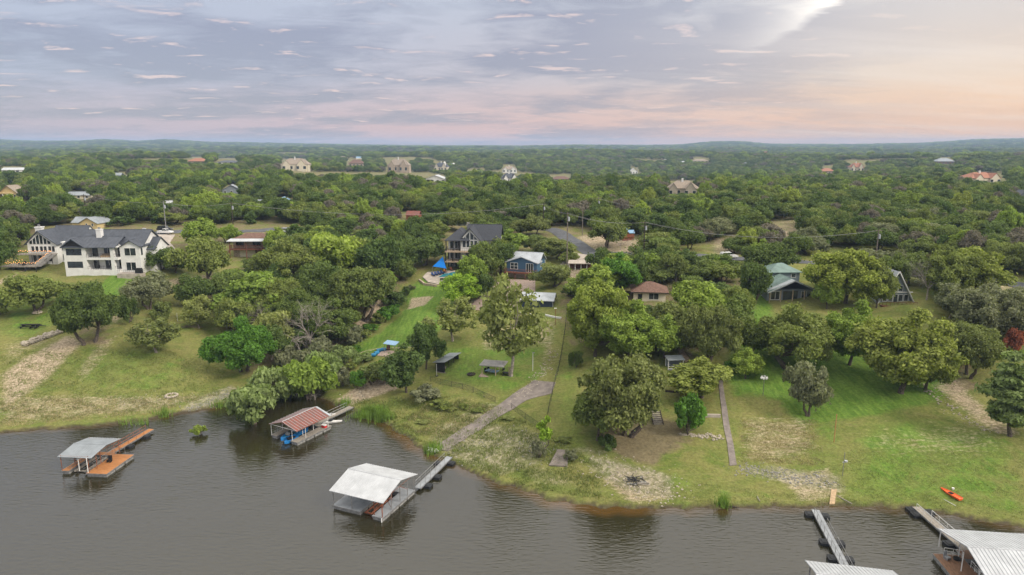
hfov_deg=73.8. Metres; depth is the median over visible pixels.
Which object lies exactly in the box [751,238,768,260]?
elm tree
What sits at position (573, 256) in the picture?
oak tree
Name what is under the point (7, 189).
house
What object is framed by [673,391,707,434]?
shrub
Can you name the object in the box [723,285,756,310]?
oak tree
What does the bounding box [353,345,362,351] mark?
shrub
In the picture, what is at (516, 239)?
elm tree
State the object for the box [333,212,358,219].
elm tree
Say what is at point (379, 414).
reeds
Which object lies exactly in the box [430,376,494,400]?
chain link fence
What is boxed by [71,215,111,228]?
yellow house
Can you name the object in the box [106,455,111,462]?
patio chair
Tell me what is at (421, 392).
shrub
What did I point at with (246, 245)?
lodge
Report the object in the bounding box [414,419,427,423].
shrub
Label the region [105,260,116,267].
glass door
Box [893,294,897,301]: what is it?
door
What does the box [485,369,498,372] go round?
picnic table
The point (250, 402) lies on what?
willow bush
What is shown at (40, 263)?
deck
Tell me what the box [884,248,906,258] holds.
oak tree
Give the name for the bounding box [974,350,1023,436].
cypress tree
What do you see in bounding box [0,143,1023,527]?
ground
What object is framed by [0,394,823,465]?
dry grass
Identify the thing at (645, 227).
utility pole
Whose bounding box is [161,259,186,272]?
oak tree
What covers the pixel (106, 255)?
balcony sofa
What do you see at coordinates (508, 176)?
house
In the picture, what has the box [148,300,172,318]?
shrub
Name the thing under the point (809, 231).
oak tree
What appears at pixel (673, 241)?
oak tree
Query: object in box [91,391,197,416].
rubble
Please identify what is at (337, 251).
oak tree
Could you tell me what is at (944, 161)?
house
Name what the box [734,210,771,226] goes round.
oak tree
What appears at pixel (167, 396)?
fire pit
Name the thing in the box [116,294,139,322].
shrub
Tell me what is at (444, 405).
shrub
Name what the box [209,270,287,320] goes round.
elm tree
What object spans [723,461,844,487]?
rubble
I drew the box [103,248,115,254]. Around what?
glass door
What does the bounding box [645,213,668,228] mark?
elm tree
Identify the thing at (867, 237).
oak tree
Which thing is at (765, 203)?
cedar tree
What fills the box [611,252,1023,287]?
road
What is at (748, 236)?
power line
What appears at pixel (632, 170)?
house
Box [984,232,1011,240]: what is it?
oak tree
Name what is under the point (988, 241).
oak tree
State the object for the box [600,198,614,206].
oak tree
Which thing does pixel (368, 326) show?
shrub
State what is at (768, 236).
oak tree
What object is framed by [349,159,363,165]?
house
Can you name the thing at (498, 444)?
rubble
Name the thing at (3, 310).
shrub
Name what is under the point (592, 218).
oak tree
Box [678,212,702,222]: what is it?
elm tree
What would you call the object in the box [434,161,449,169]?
house
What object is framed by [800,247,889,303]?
elm tree
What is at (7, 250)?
oak tree
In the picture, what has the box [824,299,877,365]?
elm tree
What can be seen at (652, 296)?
window
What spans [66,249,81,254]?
window
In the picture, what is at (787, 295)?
glass door
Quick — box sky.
[0,0,1023,145]
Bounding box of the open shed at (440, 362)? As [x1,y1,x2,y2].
[432,353,459,372]
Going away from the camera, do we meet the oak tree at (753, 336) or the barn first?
the oak tree at (753, 336)
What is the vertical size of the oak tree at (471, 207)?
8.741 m
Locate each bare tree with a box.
[239,299,269,320]
[262,324,314,365]
[281,298,337,342]
[909,259,945,299]
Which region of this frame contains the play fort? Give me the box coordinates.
[622,230,634,240]
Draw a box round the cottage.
[630,281,668,301]
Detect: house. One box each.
[0,184,27,199]
[1,167,24,171]
[23,224,92,263]
[60,227,168,278]
[68,191,92,198]
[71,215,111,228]
[188,158,204,162]
[217,160,236,163]
[222,184,238,193]
[280,157,311,171]
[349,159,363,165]
[387,157,410,172]
[426,174,445,181]
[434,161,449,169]
[444,222,503,270]
[501,172,517,180]
[502,166,516,172]
[504,251,546,277]
[552,176,568,179]
[630,168,637,173]
[667,178,697,193]
[692,159,707,161]
[761,263,813,302]
[821,168,832,173]
[848,162,863,170]
[870,268,917,306]
[934,158,954,163]
[960,171,1000,181]
[1016,189,1023,199]
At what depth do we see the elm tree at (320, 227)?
230.73 m
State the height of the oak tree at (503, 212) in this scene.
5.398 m
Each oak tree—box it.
[0,230,19,265]
[5,220,31,247]
[45,279,122,345]
[116,268,175,309]
[144,245,172,269]
[157,212,188,223]
[161,234,232,278]
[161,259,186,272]
[196,314,279,371]
[209,268,244,293]
[211,295,255,331]
[213,224,243,242]
[241,258,252,267]
[245,236,320,275]
[251,276,304,307]
[252,308,295,339]
[259,324,294,354]
[263,234,298,248]
[265,285,332,328]
[290,232,305,245]
[294,260,332,291]
[295,231,363,268]
[295,296,360,342]
[312,284,328,300]
[325,266,396,322]
[326,210,341,218]
[345,263,381,270]
[346,203,355,210]
[348,220,364,229]
[349,237,366,267]
[353,232,404,269]
[364,213,393,226]
[367,234,387,242]
[386,238,423,270]
[404,232,446,265]
[429,230,445,238]
[458,202,486,215]
[463,219,500,229]
[473,274,494,295]
[489,237,509,244]
[489,239,516,272]
[493,210,511,216]
[519,213,551,234]
[521,234,548,247]
[525,262,570,286]
[529,237,577,259]
[558,251,579,261]
[559,203,583,223]
[566,198,589,222]
[571,383,627,440]
[575,275,606,295]
[576,349,669,437]
[583,246,611,264]
[586,215,609,226]
[587,215,629,247]
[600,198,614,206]
[619,207,649,229]
[625,235,680,253]
[627,201,648,207]
[634,244,685,264]
[636,231,670,243]
[638,225,662,233]
[641,265,676,283]
[644,304,653,310]
[649,199,675,206]
[652,300,684,322]
[658,216,693,232]
[659,252,690,282]
[663,209,679,220]
[669,223,705,248]
[671,250,691,263]
[672,274,704,287]
[673,302,744,361]
[682,265,714,279]
[694,253,741,265]
[694,258,721,281]
[698,219,729,241]
[706,260,740,283]
[713,216,736,236]
[720,291,756,319]
[721,236,751,253]
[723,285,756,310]
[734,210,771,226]
[737,314,770,352]
[738,261,774,303]
[739,241,804,264]
[754,223,785,235]
[755,300,837,369]
[757,231,784,244]
[779,232,814,254]
[781,357,834,416]
[787,224,821,250]
[799,207,826,215]
[802,235,832,254]
[818,227,838,240]
[855,224,901,249]
[857,248,888,260]
[871,222,895,225]
[872,222,899,238]
[879,251,914,280]
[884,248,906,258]
[889,250,927,283]
[894,216,929,230]
[895,231,945,248]
[897,235,934,257]
[908,206,948,217]
[924,223,951,226]
[927,239,959,253]
[930,224,938,231]
[935,210,976,226]
[945,279,1023,330]
[949,320,978,328]
[950,318,1008,379]
[981,238,1007,250]
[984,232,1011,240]
[993,297,1023,334]
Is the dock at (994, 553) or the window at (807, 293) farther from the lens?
the window at (807, 293)
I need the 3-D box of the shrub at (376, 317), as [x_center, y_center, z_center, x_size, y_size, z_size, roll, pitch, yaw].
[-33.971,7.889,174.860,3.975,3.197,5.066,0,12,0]
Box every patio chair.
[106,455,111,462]
[943,550,950,560]
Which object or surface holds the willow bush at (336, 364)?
on the ground at (884, 419)
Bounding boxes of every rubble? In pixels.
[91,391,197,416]
[179,387,228,409]
[339,381,392,402]
[428,425,572,469]
[508,349,558,404]
[567,448,698,506]
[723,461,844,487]
[917,383,998,432]
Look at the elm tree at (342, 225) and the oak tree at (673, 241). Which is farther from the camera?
the elm tree at (342, 225)
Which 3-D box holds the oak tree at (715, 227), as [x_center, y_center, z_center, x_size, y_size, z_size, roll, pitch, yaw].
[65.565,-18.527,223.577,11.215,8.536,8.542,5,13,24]
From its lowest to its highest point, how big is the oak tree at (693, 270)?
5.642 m
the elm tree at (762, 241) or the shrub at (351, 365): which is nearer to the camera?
the shrub at (351, 365)
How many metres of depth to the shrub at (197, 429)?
119.69 m
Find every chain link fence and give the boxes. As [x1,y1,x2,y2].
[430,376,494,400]
[511,403,538,424]
[547,310,566,414]
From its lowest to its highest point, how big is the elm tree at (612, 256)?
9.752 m
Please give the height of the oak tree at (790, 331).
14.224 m
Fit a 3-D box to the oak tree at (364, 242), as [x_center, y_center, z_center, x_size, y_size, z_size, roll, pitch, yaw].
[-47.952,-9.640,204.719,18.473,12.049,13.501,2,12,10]
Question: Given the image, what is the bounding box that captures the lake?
[0,393,1023,574]
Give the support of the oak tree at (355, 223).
on the ground at (884, 419)
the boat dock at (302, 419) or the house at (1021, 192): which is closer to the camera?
the boat dock at (302, 419)
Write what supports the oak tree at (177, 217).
on the ground at (884, 419)
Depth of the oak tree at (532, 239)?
215.82 m
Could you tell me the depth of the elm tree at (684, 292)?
147.44 m
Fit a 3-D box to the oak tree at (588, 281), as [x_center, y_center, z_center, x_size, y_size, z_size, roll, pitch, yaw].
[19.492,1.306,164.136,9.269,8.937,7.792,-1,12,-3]
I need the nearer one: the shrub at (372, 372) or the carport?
the shrub at (372, 372)
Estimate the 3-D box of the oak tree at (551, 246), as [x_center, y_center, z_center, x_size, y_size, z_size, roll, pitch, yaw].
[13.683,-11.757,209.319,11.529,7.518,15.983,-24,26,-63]
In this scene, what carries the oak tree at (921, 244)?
on the ground at (884, 419)
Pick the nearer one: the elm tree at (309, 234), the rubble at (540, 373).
the rubble at (540, 373)
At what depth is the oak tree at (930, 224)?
216.65 m
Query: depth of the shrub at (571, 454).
106.31 m
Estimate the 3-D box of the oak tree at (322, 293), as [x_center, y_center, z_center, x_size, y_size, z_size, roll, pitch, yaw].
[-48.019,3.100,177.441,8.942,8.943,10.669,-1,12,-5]
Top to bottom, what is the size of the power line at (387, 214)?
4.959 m
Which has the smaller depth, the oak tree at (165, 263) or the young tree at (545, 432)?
the young tree at (545, 432)
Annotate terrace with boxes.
[423,270,457,283]
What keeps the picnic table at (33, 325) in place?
on the ground at (884, 419)
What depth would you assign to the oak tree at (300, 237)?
221.35 m
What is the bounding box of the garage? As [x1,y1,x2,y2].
[520,291,556,307]
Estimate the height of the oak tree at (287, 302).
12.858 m
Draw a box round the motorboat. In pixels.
[281,427,308,440]
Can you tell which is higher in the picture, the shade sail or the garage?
the shade sail
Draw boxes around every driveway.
[159,234,174,249]
[560,253,586,264]
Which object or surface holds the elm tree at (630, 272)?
on the ground at (884, 419)
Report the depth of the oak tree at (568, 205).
262.03 m
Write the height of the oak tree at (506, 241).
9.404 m
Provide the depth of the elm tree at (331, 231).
228.55 m
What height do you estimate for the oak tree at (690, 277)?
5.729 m
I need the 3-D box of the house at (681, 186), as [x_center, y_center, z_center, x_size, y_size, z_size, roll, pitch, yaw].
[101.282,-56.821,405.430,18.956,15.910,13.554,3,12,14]
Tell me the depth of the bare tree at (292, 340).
154.95 m
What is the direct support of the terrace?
on the ground at (884, 419)
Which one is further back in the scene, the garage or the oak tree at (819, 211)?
the oak tree at (819, 211)
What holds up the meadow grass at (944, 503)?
on the ground at (884, 419)
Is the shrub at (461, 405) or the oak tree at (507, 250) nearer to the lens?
the shrub at (461, 405)
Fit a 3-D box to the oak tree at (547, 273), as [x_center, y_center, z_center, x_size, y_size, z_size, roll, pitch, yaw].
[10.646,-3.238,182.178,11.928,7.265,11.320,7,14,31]
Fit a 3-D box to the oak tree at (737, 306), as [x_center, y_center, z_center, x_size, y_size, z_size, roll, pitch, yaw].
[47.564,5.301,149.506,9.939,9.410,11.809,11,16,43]
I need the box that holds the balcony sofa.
[100,253,109,256]
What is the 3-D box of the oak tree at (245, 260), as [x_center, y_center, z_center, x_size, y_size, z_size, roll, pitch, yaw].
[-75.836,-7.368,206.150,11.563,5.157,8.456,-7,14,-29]
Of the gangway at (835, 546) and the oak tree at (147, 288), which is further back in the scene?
the oak tree at (147, 288)
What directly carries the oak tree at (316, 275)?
on the ground at (884, 419)
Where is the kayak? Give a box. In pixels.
[941,487,962,500]
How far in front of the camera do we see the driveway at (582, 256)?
208.45 m
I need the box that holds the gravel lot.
[470,279,534,309]
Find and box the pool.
[439,272,454,276]
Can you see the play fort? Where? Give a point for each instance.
(630, 236)
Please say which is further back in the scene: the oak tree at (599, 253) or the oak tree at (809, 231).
the oak tree at (809, 231)
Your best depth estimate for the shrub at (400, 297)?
184.03 m
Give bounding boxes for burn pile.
[623,473,648,486]
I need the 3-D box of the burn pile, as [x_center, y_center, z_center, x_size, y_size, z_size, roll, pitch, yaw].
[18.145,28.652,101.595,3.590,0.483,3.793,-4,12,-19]
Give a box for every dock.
[57,437,133,476]
[269,406,331,445]
[329,463,417,522]
[805,560,897,574]
[932,528,1023,574]
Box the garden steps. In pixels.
[651,410,663,424]
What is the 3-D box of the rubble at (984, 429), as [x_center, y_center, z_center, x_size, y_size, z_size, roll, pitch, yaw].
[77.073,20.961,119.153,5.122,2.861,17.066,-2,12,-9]
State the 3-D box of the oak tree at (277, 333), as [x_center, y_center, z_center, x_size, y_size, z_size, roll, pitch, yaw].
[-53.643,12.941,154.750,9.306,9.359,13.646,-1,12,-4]
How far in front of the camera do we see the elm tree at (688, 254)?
183.05 m
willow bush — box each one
[223,383,279,424]
[246,365,291,401]
[270,358,299,383]
[279,356,339,399]
[304,349,343,378]
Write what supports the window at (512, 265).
in the blue house at (520, 264)
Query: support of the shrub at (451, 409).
on the ground at (884, 419)
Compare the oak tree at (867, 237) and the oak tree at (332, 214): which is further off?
the oak tree at (332, 214)
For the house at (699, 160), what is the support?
on the ground at (884, 419)
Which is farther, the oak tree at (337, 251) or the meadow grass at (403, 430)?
the oak tree at (337, 251)
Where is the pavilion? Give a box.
[479,359,509,376]
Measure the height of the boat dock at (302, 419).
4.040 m
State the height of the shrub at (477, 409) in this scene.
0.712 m
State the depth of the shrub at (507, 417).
120.53 m
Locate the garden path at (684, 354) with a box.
[678,347,689,361]
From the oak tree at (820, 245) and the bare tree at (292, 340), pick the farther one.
the oak tree at (820, 245)
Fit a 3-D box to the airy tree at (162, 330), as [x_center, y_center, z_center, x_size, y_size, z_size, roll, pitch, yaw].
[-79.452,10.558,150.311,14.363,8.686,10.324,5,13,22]
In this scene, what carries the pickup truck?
on the road at (582, 246)
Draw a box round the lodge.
[226,233,288,258]
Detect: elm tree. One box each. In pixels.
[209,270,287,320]
[223,268,246,279]
[260,302,289,326]
[290,224,313,233]
[293,327,320,347]
[304,230,328,240]
[307,225,335,231]
[312,227,338,233]
[322,265,349,281]
[327,217,355,234]
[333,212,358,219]
[355,228,378,239]
[377,343,427,392]
[383,219,404,231]
[384,268,398,284]
[437,273,482,301]
[445,199,471,209]
[455,254,489,283]
[501,228,527,250]
[562,263,623,291]
[566,275,640,356]
[580,207,598,222]
[598,299,669,357]
[599,253,634,286]
[600,251,642,287]
[632,252,661,266]
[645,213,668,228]
[651,313,687,357]
[666,355,733,398]
[670,279,727,309]
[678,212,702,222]
[678,248,704,266]
[703,281,732,293]
[714,256,728,278]
[732,347,765,378]
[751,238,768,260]
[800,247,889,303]
[810,275,844,308]
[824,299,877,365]
[844,307,969,393]
[859,258,900,307]
[921,245,987,292]
[922,350,962,389]
[956,245,1018,289]
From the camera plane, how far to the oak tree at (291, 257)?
188.51 m
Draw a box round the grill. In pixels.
[135,268,142,272]
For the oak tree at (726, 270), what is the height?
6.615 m
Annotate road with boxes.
[155,224,596,256]
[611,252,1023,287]
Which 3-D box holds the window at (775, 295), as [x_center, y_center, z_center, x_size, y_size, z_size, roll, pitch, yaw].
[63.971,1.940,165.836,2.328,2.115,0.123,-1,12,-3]
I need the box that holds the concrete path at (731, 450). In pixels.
[718,380,736,465]
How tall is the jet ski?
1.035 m
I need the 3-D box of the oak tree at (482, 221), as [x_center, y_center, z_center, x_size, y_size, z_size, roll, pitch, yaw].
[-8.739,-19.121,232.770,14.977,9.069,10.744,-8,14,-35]
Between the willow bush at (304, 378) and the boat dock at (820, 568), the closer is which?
the boat dock at (820, 568)
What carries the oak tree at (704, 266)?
on the ground at (884, 419)
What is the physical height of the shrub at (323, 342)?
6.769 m
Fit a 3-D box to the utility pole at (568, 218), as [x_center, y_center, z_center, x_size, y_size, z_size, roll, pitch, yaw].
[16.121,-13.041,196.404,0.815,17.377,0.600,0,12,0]
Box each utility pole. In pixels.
[163,201,166,233]
[566,212,569,264]
[641,222,648,247]
[875,229,882,251]
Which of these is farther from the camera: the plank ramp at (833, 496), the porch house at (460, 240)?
the porch house at (460, 240)
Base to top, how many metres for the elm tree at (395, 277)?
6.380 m
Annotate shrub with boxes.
[0,303,8,314]
[58,281,86,292]
[106,216,135,225]
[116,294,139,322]
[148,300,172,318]
[189,424,207,434]
[274,345,310,366]
[305,335,334,352]
[332,344,362,366]
[333,366,350,386]
[338,325,362,345]
[344,361,356,370]
[349,370,365,387]
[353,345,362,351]
[356,352,373,360]
[359,361,383,384]
[361,329,371,338]
[362,323,379,329]
[371,313,385,322]
[376,306,399,320]
[381,290,406,305]
[386,304,400,307]
[402,286,409,295]
[409,382,441,403]
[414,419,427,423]
[429,399,451,409]
[447,407,456,411]
[458,402,470,409]
[470,406,486,412]
[499,415,515,419]
[531,440,547,456]
[554,435,570,442]
[560,286,576,296]
[563,448,577,461]
[567,351,582,366]
[597,432,616,451]
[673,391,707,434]
[724,358,739,370]
[1002,328,1023,350]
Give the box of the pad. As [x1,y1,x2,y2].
[377,350,393,356]
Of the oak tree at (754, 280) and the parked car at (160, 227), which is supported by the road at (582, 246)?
the parked car at (160, 227)
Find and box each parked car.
[156,225,172,230]
[720,251,737,257]
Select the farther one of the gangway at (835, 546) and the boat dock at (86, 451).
the boat dock at (86, 451)
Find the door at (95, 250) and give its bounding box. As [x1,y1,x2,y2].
[92,248,97,255]
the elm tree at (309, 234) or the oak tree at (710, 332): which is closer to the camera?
the oak tree at (710, 332)
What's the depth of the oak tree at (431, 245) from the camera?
208.91 m
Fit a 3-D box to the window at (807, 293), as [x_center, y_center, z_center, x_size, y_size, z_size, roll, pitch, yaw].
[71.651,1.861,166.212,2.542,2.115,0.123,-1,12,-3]
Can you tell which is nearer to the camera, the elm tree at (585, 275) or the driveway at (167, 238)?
the elm tree at (585, 275)
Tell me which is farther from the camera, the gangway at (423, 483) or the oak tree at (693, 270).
the oak tree at (693, 270)
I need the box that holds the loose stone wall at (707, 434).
[678,432,723,440]
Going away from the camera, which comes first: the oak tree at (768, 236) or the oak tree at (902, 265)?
the oak tree at (902, 265)
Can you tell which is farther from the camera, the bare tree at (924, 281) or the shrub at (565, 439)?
the bare tree at (924, 281)
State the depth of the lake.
92.28 m
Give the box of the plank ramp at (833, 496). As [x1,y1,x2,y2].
[829,489,836,504]
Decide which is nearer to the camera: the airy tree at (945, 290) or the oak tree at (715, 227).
the airy tree at (945, 290)
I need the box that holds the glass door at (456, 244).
[455,241,460,248]
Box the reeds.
[118,394,732,510]
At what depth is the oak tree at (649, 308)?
152.03 m
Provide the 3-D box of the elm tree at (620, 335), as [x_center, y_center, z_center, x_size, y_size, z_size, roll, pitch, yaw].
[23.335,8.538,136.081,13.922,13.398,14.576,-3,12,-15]
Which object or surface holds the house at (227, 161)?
on the ground at (884, 419)
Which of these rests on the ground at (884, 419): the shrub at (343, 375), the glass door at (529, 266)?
the shrub at (343, 375)
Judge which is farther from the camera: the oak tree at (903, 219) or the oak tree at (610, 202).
the oak tree at (610, 202)
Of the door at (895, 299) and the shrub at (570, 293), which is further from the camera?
the shrub at (570, 293)
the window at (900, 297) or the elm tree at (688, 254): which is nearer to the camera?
the window at (900, 297)
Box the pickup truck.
[157,228,173,233]
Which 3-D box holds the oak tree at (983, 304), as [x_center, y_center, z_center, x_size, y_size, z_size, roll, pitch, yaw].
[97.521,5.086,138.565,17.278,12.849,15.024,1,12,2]
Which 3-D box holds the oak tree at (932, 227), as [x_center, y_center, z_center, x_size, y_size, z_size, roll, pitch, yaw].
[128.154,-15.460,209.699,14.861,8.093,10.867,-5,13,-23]
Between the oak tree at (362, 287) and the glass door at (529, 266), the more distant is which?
the glass door at (529, 266)
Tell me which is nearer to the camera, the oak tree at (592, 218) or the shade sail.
the shade sail
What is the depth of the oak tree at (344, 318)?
160.10 m
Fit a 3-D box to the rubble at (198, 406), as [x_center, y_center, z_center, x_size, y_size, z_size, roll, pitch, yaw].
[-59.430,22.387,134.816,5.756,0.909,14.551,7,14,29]
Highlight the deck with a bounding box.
[0,250,57,271]
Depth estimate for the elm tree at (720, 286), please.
160.79 m
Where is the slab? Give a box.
[549,449,567,466]
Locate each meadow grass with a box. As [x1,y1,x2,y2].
[0,345,222,423]
[351,395,601,498]
[598,449,1023,519]
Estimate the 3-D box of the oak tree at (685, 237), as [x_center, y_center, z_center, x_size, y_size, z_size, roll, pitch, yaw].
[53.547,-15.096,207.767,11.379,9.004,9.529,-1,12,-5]
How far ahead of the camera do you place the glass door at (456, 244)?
208.06 m
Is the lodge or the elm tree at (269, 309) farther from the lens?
the lodge
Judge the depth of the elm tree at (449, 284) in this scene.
176.93 m
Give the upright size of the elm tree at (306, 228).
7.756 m
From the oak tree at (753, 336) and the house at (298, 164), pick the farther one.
the house at (298, 164)
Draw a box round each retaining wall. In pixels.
[418,279,440,286]
[705,414,720,417]
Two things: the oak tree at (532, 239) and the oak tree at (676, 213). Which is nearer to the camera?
the oak tree at (532, 239)
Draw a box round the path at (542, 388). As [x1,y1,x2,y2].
[440,380,555,450]
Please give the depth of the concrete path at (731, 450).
115.97 m
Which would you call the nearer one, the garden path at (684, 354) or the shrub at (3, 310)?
the garden path at (684, 354)
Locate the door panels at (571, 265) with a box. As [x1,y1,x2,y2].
[570,264,591,267]
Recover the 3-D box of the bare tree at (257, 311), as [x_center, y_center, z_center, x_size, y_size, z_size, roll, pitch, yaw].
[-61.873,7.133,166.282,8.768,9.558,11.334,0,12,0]
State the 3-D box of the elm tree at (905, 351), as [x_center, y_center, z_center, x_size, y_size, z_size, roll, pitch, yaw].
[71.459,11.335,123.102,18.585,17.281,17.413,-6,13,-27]
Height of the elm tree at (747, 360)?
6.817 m
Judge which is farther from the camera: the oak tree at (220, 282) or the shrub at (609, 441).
the oak tree at (220, 282)
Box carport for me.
[568,260,592,269]
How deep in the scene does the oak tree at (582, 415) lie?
108.75 m
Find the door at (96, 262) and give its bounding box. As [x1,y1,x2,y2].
[94,260,99,267]
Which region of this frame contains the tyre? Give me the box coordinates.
[953,556,960,560]
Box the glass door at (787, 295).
[783,291,797,299]
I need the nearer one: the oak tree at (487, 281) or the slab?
the slab
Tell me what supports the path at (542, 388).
on the ground at (884, 419)
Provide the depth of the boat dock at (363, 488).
95.65 m
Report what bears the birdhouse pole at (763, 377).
on the ground at (884, 419)
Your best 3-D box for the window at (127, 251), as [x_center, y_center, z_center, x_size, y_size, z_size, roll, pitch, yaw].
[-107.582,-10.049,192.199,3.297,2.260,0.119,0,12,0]
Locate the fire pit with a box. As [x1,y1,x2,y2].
[164,392,178,398]
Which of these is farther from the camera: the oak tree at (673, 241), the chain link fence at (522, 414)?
the oak tree at (673, 241)
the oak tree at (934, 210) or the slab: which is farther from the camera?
the oak tree at (934, 210)
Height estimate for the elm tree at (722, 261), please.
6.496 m
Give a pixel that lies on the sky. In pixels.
(396, 72)
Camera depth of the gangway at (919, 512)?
91.50 m
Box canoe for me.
[322,420,341,423]
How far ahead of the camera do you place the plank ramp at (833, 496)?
97.90 m
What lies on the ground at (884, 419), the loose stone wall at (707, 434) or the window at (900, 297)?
the loose stone wall at (707, 434)
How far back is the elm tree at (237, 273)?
186.04 m
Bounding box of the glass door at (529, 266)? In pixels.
[526,263,532,271]
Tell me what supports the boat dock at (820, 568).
on the lake
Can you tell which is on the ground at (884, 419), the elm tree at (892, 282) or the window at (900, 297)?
the elm tree at (892, 282)
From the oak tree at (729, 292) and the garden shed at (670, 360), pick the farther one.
the oak tree at (729, 292)
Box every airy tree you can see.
[120,315,182,352]
[176,294,214,327]
[418,295,477,341]
[476,272,552,376]
[933,282,960,317]
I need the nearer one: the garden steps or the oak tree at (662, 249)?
the garden steps
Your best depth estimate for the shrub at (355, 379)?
138.98 m
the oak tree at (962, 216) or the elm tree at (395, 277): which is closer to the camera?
the elm tree at (395, 277)
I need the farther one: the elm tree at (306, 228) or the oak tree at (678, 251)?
the elm tree at (306, 228)
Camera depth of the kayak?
97.63 m
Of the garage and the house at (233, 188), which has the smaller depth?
the garage
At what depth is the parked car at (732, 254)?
197.40 m
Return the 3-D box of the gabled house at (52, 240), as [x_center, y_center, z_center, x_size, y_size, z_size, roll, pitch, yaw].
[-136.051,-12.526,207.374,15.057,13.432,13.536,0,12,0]
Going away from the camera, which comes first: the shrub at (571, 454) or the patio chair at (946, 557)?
the patio chair at (946, 557)
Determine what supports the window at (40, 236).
in the gabled house at (52, 240)
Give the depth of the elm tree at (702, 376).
121.24 m
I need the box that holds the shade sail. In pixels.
[432,257,446,273]
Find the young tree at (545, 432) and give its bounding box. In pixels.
[536,415,552,447]
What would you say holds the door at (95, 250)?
in the stucco house at (127, 249)
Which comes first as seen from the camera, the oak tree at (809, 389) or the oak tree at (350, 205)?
the oak tree at (809, 389)
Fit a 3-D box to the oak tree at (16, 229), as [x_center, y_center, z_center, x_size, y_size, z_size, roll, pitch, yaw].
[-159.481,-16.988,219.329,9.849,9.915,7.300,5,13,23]
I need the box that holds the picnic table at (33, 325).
[20,324,45,328]
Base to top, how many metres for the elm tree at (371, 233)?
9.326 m
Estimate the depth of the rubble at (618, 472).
101.81 m
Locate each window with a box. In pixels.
[35,234,39,243]
[39,234,42,243]
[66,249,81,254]
[67,262,82,267]
[124,248,135,255]
[126,262,136,269]
[510,262,517,268]
[649,293,658,299]
[770,291,779,299]
[801,291,811,297]
[898,294,902,300]
[903,294,908,300]
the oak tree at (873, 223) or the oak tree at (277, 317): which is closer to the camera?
the oak tree at (277, 317)
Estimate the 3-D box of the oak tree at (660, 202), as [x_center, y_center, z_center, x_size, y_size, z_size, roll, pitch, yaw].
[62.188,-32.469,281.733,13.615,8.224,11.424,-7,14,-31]
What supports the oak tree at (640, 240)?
on the ground at (884, 419)
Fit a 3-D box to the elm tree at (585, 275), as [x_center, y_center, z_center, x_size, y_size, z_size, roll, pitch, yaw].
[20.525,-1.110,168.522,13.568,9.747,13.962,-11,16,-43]
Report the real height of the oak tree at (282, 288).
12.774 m
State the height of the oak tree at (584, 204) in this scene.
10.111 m
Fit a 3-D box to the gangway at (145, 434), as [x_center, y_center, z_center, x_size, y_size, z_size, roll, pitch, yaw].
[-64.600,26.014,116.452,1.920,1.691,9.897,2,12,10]
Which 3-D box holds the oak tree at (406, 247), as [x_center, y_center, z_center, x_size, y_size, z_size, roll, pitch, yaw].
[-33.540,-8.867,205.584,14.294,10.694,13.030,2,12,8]
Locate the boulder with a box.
[22,341,28,345]
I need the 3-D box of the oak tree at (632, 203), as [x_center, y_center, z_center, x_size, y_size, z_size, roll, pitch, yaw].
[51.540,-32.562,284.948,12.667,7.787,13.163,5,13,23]
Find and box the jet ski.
[284,435,298,443]
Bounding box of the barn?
[406,211,421,218]
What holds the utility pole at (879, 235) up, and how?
on the ground at (884, 419)
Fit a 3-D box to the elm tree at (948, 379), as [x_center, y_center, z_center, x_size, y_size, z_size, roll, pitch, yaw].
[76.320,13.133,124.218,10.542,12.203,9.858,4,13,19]
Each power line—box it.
[233,203,538,214]
[651,223,872,237]
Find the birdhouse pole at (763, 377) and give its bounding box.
[760,375,767,391]
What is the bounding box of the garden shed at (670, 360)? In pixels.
[665,355,684,369]
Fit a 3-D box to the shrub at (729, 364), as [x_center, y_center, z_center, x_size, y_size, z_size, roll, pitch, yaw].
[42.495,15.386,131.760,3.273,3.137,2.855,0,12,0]
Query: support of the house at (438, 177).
on the ground at (884, 419)
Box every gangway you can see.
[106,425,153,452]
[316,403,353,423]
[414,453,455,489]
[804,508,854,565]
[905,505,967,550]
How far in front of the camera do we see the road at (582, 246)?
242.08 m
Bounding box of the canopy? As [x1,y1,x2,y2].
[383,340,398,352]
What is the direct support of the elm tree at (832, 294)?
on the ground at (884, 419)
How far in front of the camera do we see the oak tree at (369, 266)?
194.86 m
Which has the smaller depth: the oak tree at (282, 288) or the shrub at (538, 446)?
the shrub at (538, 446)
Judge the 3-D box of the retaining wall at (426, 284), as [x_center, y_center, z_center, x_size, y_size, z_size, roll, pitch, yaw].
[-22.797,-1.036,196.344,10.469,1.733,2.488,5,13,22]
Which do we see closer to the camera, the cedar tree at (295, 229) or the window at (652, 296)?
the window at (652, 296)
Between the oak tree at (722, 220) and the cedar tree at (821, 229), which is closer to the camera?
the cedar tree at (821, 229)
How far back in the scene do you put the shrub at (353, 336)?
161.49 m
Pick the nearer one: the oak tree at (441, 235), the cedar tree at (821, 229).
the cedar tree at (821, 229)
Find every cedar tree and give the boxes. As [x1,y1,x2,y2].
[289,223,305,234]
[303,236,311,247]
[755,200,772,214]
[815,225,831,244]
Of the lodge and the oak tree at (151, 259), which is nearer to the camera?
the oak tree at (151, 259)
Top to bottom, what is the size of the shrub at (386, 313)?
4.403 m
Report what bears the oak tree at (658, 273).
on the ground at (884, 419)

